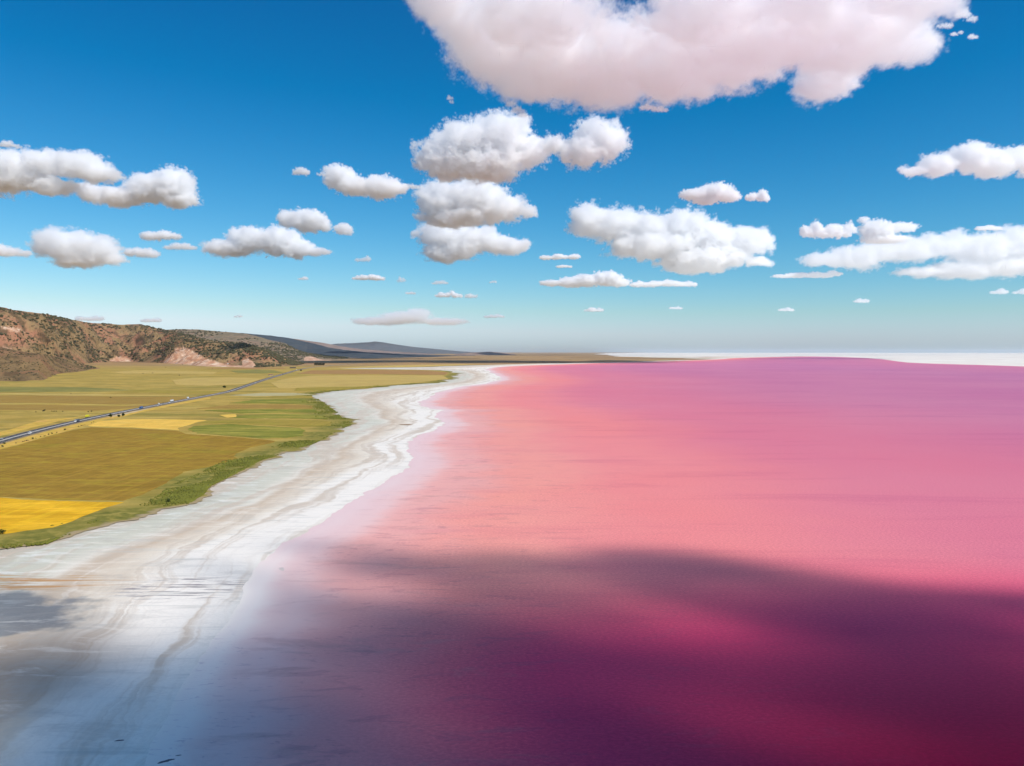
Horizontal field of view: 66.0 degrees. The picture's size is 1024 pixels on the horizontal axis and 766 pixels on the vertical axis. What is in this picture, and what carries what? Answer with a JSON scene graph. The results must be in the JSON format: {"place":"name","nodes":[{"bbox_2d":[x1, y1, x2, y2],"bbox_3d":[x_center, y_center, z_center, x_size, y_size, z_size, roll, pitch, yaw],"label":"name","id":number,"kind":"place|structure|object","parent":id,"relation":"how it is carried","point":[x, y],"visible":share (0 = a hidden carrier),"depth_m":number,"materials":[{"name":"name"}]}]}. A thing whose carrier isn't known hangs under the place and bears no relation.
{"place":"outdoors","nodes":[
{"label":"outdoors","id":0,"kind":"place"},
{"bbox_2d":[0,347,99,380],"bbox_3d":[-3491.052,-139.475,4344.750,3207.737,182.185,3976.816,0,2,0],"label":"foothill","id":1,"kind":"structure","parent":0,"point":[43,373],"depth_m":4045.61,"materials":[{"name":"brown soil"}]},
{"bbox_2d":[0,410,117,435],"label":"field","id":2,"kind":"structure","parent":0,"point":[33,424],"depth_m":1289.77,"materials":[{"name":"yellow plant"}]},
{"bbox_2d":[0,498,122,533],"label":"field","id":3,"kind":"structure","parent":0,"point":[17,515],"depth_m":586.44,"materials":[{"name":"yellow plant"}]},
{"bbox_2d":[0,387,130,391],"bbox_3d":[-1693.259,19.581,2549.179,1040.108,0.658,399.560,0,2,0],"label":"field","id":4,"kind":"structure","parent":0,"point":[44,389],"depth_m":2512.09,"materials":[{"name":"plant"}]},
{"bbox_2d":[0,404,154,410],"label":"field","id":5,"kind":"structure","parent":0,"point":[50,407],"depth_m":1696.59,"materials":[{"name":"yellow plant"}]},
{"bbox_2d":[0,393,185,395],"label":"field","id":6,"kind":"structure","parent":0,"point":[84,394],"depth_m":2215.80,"materials":[{"name":"plant"}]},
{"bbox_2d":[0,395,191,403],"bbox_3d":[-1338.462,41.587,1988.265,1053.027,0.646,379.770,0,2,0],"label":"field","id":7,"kind":"structure","parent":0,"point":[75,399],"depth_m":1982.58,"materials":[{"name":"yellow plant"}]},
{"bbox_2d":[0,397,210,448],"bbox_3d":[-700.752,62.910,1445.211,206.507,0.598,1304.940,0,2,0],"label":"field","id":8,"kind":"structure","parent":0,"point":[37,436],"depth_m":1232.09,"materials":[{"name":"yellow plant"}]},
{"bbox_2d":[109,408,149,416],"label":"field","id":9,"kind":"structure","parent":0,"point":[127,413],"depth_m":1543.69,"materials":[{"name":"yellow plant"}]},
{"bbox_2d":[0,427,274,500],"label":"field","id":10,"kind":"structure","parent":0,"point":[101,463],"depth_m":867.78,"materials":[{"name":"plant"}]},
{"bbox_2d":[88,419,205,429],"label":"field","id":11,"kind":"structure","parent":0,"point":[171,424],"depth_m":1317.06,"materials":[{"name":"yellow plant"}]},
{"bbox_2d":[0,307,307,367],"bbox_3d":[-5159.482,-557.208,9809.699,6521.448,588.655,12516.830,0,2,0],"label":"hillside","id":12,"kind":"structure","parent":0,"point":[180,353],"depth_m":8366.36,"materials":[{"name":"brown soil"}]},
{"bbox_2d":[0,307,348,379],"bbox_3d":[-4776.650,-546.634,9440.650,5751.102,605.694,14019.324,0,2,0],"label":"hillside scrub","id":13,"kind":"object","parent":12,"relation":"on","point":[278,357],"visible":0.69,"depth_m":8504.46,"materials":[{"name":"green plant"}]},
{"bbox_2d":[114,370,215,373],"bbox_3d":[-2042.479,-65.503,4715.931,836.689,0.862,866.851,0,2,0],"label":"field","id":14,"kind":"structure","parent":0,"point":[158,372],"depth_m":4595.12,"materials":[{"name":"yellow plant"}]},
{"bbox_2d":[122,390,219,392],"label":"field","id":15,"kind":"structure","parent":0,"point":[159,391],"depth_m":2384.17,"materials":[{"name":"plant"}]},
{"bbox_2d":[0,361,372,439],"bbox_3d":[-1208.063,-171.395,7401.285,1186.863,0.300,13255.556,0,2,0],"label":"road","id":16,"kind":"structure","parent":0,"point":[125,410],"depth_m":1499.82,"materials":[{"name":"grey asphalt"}]},
{"bbox_2d":[0,360,385,442],"bbox_3d":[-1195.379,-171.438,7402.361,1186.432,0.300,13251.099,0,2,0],"label":"road","id":17,"kind":"structure","parent":0,"point":[124,412],"depth_m":1453.26,"materials":[{"name":"grey asphalt"}]},
{"bbox_2d":[0,359,407,440],"bbox_3d":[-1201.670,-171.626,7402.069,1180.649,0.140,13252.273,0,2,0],"label":"road median","id":18,"kind":"object","parent":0,"point":[134,409],"visible":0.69,"depth_m":1561.67,"materials":[{"name":"grey asphalt"}]},
{"bbox_2d":[0,359,409,444],"bbox_3d":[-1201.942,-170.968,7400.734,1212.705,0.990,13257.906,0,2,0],"label":"road embankment","id":19,"kind":"structure","parent":0,"point":[135,410],"depth_m":1505.47,"materials":[{"name":"soil"}]},
{"bbox_2d":[3,378,267,439],"bbox_3d":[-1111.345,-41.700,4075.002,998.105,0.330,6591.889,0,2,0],"label":"guard rail","id":20,"kind":"object","parent":19,"relation":"on","point":[127,410],"visible":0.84,"depth_m":1554.59,"materials":[{"name":"metal"}]},
{"bbox_2d":[172,377,260,385],"bbox_3d":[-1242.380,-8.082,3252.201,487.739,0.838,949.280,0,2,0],"label":"field","id":21,"kind":"structure","parent":0,"point":[211,381],"depth_m":3190.26,"materials":[{"name":"yellow plant"}]},
{"bbox_2d":[220,414,236,417],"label":"field","id":22,"kind":"structure","parent":0,"point":[230,415],"depth_m":1481.39,"materials":[{"name":"yellow plant"}]},
{"bbox_2d":[188,424,304,438],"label":"field","id":23,"kind":"structure","parent":0,"point":[250,431],"depth_m":1198.41,"materials":[{"name":"green plant"}]},
{"bbox_2d":[209,368,285,368],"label":"field","id":24,"kind":"structure","parent":0,"point":[247,368],"depth_m":5713.06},
{"bbox_2d":[197,404,313,408],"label":"field","id":25,"kind":"structure","parent":0,"point":[274,406],"depth_m":1694.88,"materials":[{"name":"green plant"}]},
{"bbox_2d":[232,370,280,373],"bbox_3d":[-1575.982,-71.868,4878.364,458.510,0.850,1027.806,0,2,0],"label":"field","id":26,"kind":"structure","parent":0,"point":[256,371],"depth_m":4832.17,"materials":[{"name":"green plant"}]},
{"bbox_2d":[205,409,319,412],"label":"field","id":27,"kind":"structure","parent":0,"point":[274,411],"depth_m":1580.95,"materials":[{"name":"green plant"}]},
{"bbox_2d":[195,419,330,426],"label":"field","id":28,"kind":"structure","parent":0,"point":[299,423],"depth_m":1334.42,"materials":[{"name":"plant"}]},
{"bbox_2d":[169,329,357,360],"bbox_3d":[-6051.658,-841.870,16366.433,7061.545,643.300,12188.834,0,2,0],"label":"hillside","id":29,"kind":"structure","parent":0,"point":[228,336],"depth_m":15119.64,"materials":[{"name":"brown soil"}]},
{"bbox_2d":[233,399,307,403],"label":"field","id":30,"kind":"structure","parent":0,"point":[284,401],"depth_m":1900.44,"materials":[{"name":"green plant"}]},
{"bbox_2d":[231,393,314,395],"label":"field","id":31,"kind":"structure","parent":0,"point":[272,394],"depth_m":2213.57,"materials":[{"name":"plant"}]},
{"bbox_2d":[232,414,325,418],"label":"field","id":32,"kind":"structure","parent":0,"point":[302,416],"depth_m":1458.55,"materials":[{"name":"green plant"}]},
{"bbox_2d":[264,395,312,397],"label":"field","id":33,"kind":"structure","parent":0,"point":[298,396],"depth_m":2114.12,"materials":[{"name":"yellow plant"}]},
{"bbox_2d":[295,385,378,390],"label":"field","id":34,"kind":"structure","parent":0,"point":[321,388],"depth_m":2577.42,"materials":[{"name":"plant"}]},
{"bbox_2d":[0,352,703,548],"bbox_3d":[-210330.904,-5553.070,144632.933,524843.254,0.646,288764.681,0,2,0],"label":"grassy plain","id":35,"kind":"structure","parent":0,"point":[104,376],"depth_m":2121.25,"materials":[{"name":"green plant"}]},
{"bbox_2d":[232,332,473,357],"bbox_3d":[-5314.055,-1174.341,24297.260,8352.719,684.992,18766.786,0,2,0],"label":"hillside","id":36,"kind":"structure","parent":0,"point":[308,347],"depth_m":21088.03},
{"bbox_2d":[271,375,447,388],"bbox_3d":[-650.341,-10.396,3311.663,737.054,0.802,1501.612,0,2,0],"label":"field","id":37,"kind":"structure","parent":0,"point":[336,381],"depth_m":3303.49,"materials":[{"name":"yellow plant"}]},
{"bbox_2d":[296,339,430,354],"bbox_3d":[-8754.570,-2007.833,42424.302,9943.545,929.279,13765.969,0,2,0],"label":"hillside","id":38,"kind":"structure","parent":0,"point":[345,348],"depth_m":41814.32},
{"bbox_2d":[297,370,447,374],"bbox_3d":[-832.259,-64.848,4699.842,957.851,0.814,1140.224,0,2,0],"label":"field","id":39,"kind":"structure","parent":0,"point":[416,372],"depth_m":4596.97,"materials":[{"name":"green plant"}]},
{"bbox_2d":[0,357,749,765],"bbox_3d":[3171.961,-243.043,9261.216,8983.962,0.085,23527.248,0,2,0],"label":"salt shore","id":40,"kind":"structure","parent":0,"point":[108,633],"depth_m":405.97,"materials":[{"name":"white sand"}]},
{"bbox_2d":[0,380,438,548],"bbox_3d":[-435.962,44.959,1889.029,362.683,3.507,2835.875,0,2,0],"label":"shore sedge","id":41,"kind":"object","parent":40,"relation":"on","point":[186,494],"visible":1,"depth_m":758.63,"materials":[{"name":"green plant"}]},
{"bbox_2d":[329,364,470,368],"bbox_3d":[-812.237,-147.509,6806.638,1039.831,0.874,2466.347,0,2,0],"label":"field","id":42,"kind":"structure","parent":0,"point":[400,366],"depth_m":6505.86,"materials":[{"name":"plant"}]},
{"bbox_2d":[332,341,472,353],"bbox_3d":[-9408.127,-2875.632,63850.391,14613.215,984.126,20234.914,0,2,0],"label":"hillside","id":43,"kind":"structure","parent":0,"point":[380,346],"depth_m":61495.55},
{"bbox_2d":[455,352,515,354],"bbox_3d":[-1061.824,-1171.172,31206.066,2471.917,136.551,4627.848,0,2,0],"label":"distant hill","id":44,"kind":"structure","parent":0,"point":[487,353],"depth_m":30750.03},
{"bbox_2d":[0,0,1023,352],"label":"sky","id":45,"kind":"structure","parent":0,"point":[657,176],"materials":[{"name":"blue"}]},
{"bbox_2d":[144,356,1023,765],"bbox_3d":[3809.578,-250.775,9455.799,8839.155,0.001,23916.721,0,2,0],"label":"lake water","id":46,"kind":"structure","parent":0,"point":[808,560],"depth_m":400.51,"materials":[{"name":"pink liquid"}]},
{"bbox_2d":[157,759,173,763],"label":"mud patch","id":47,"kind":"object","parent":46,"relation":"in","point":[167,760],"visible":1,"depth_m":231.22,"materials":[{"name":"grey soil"}]}
]}

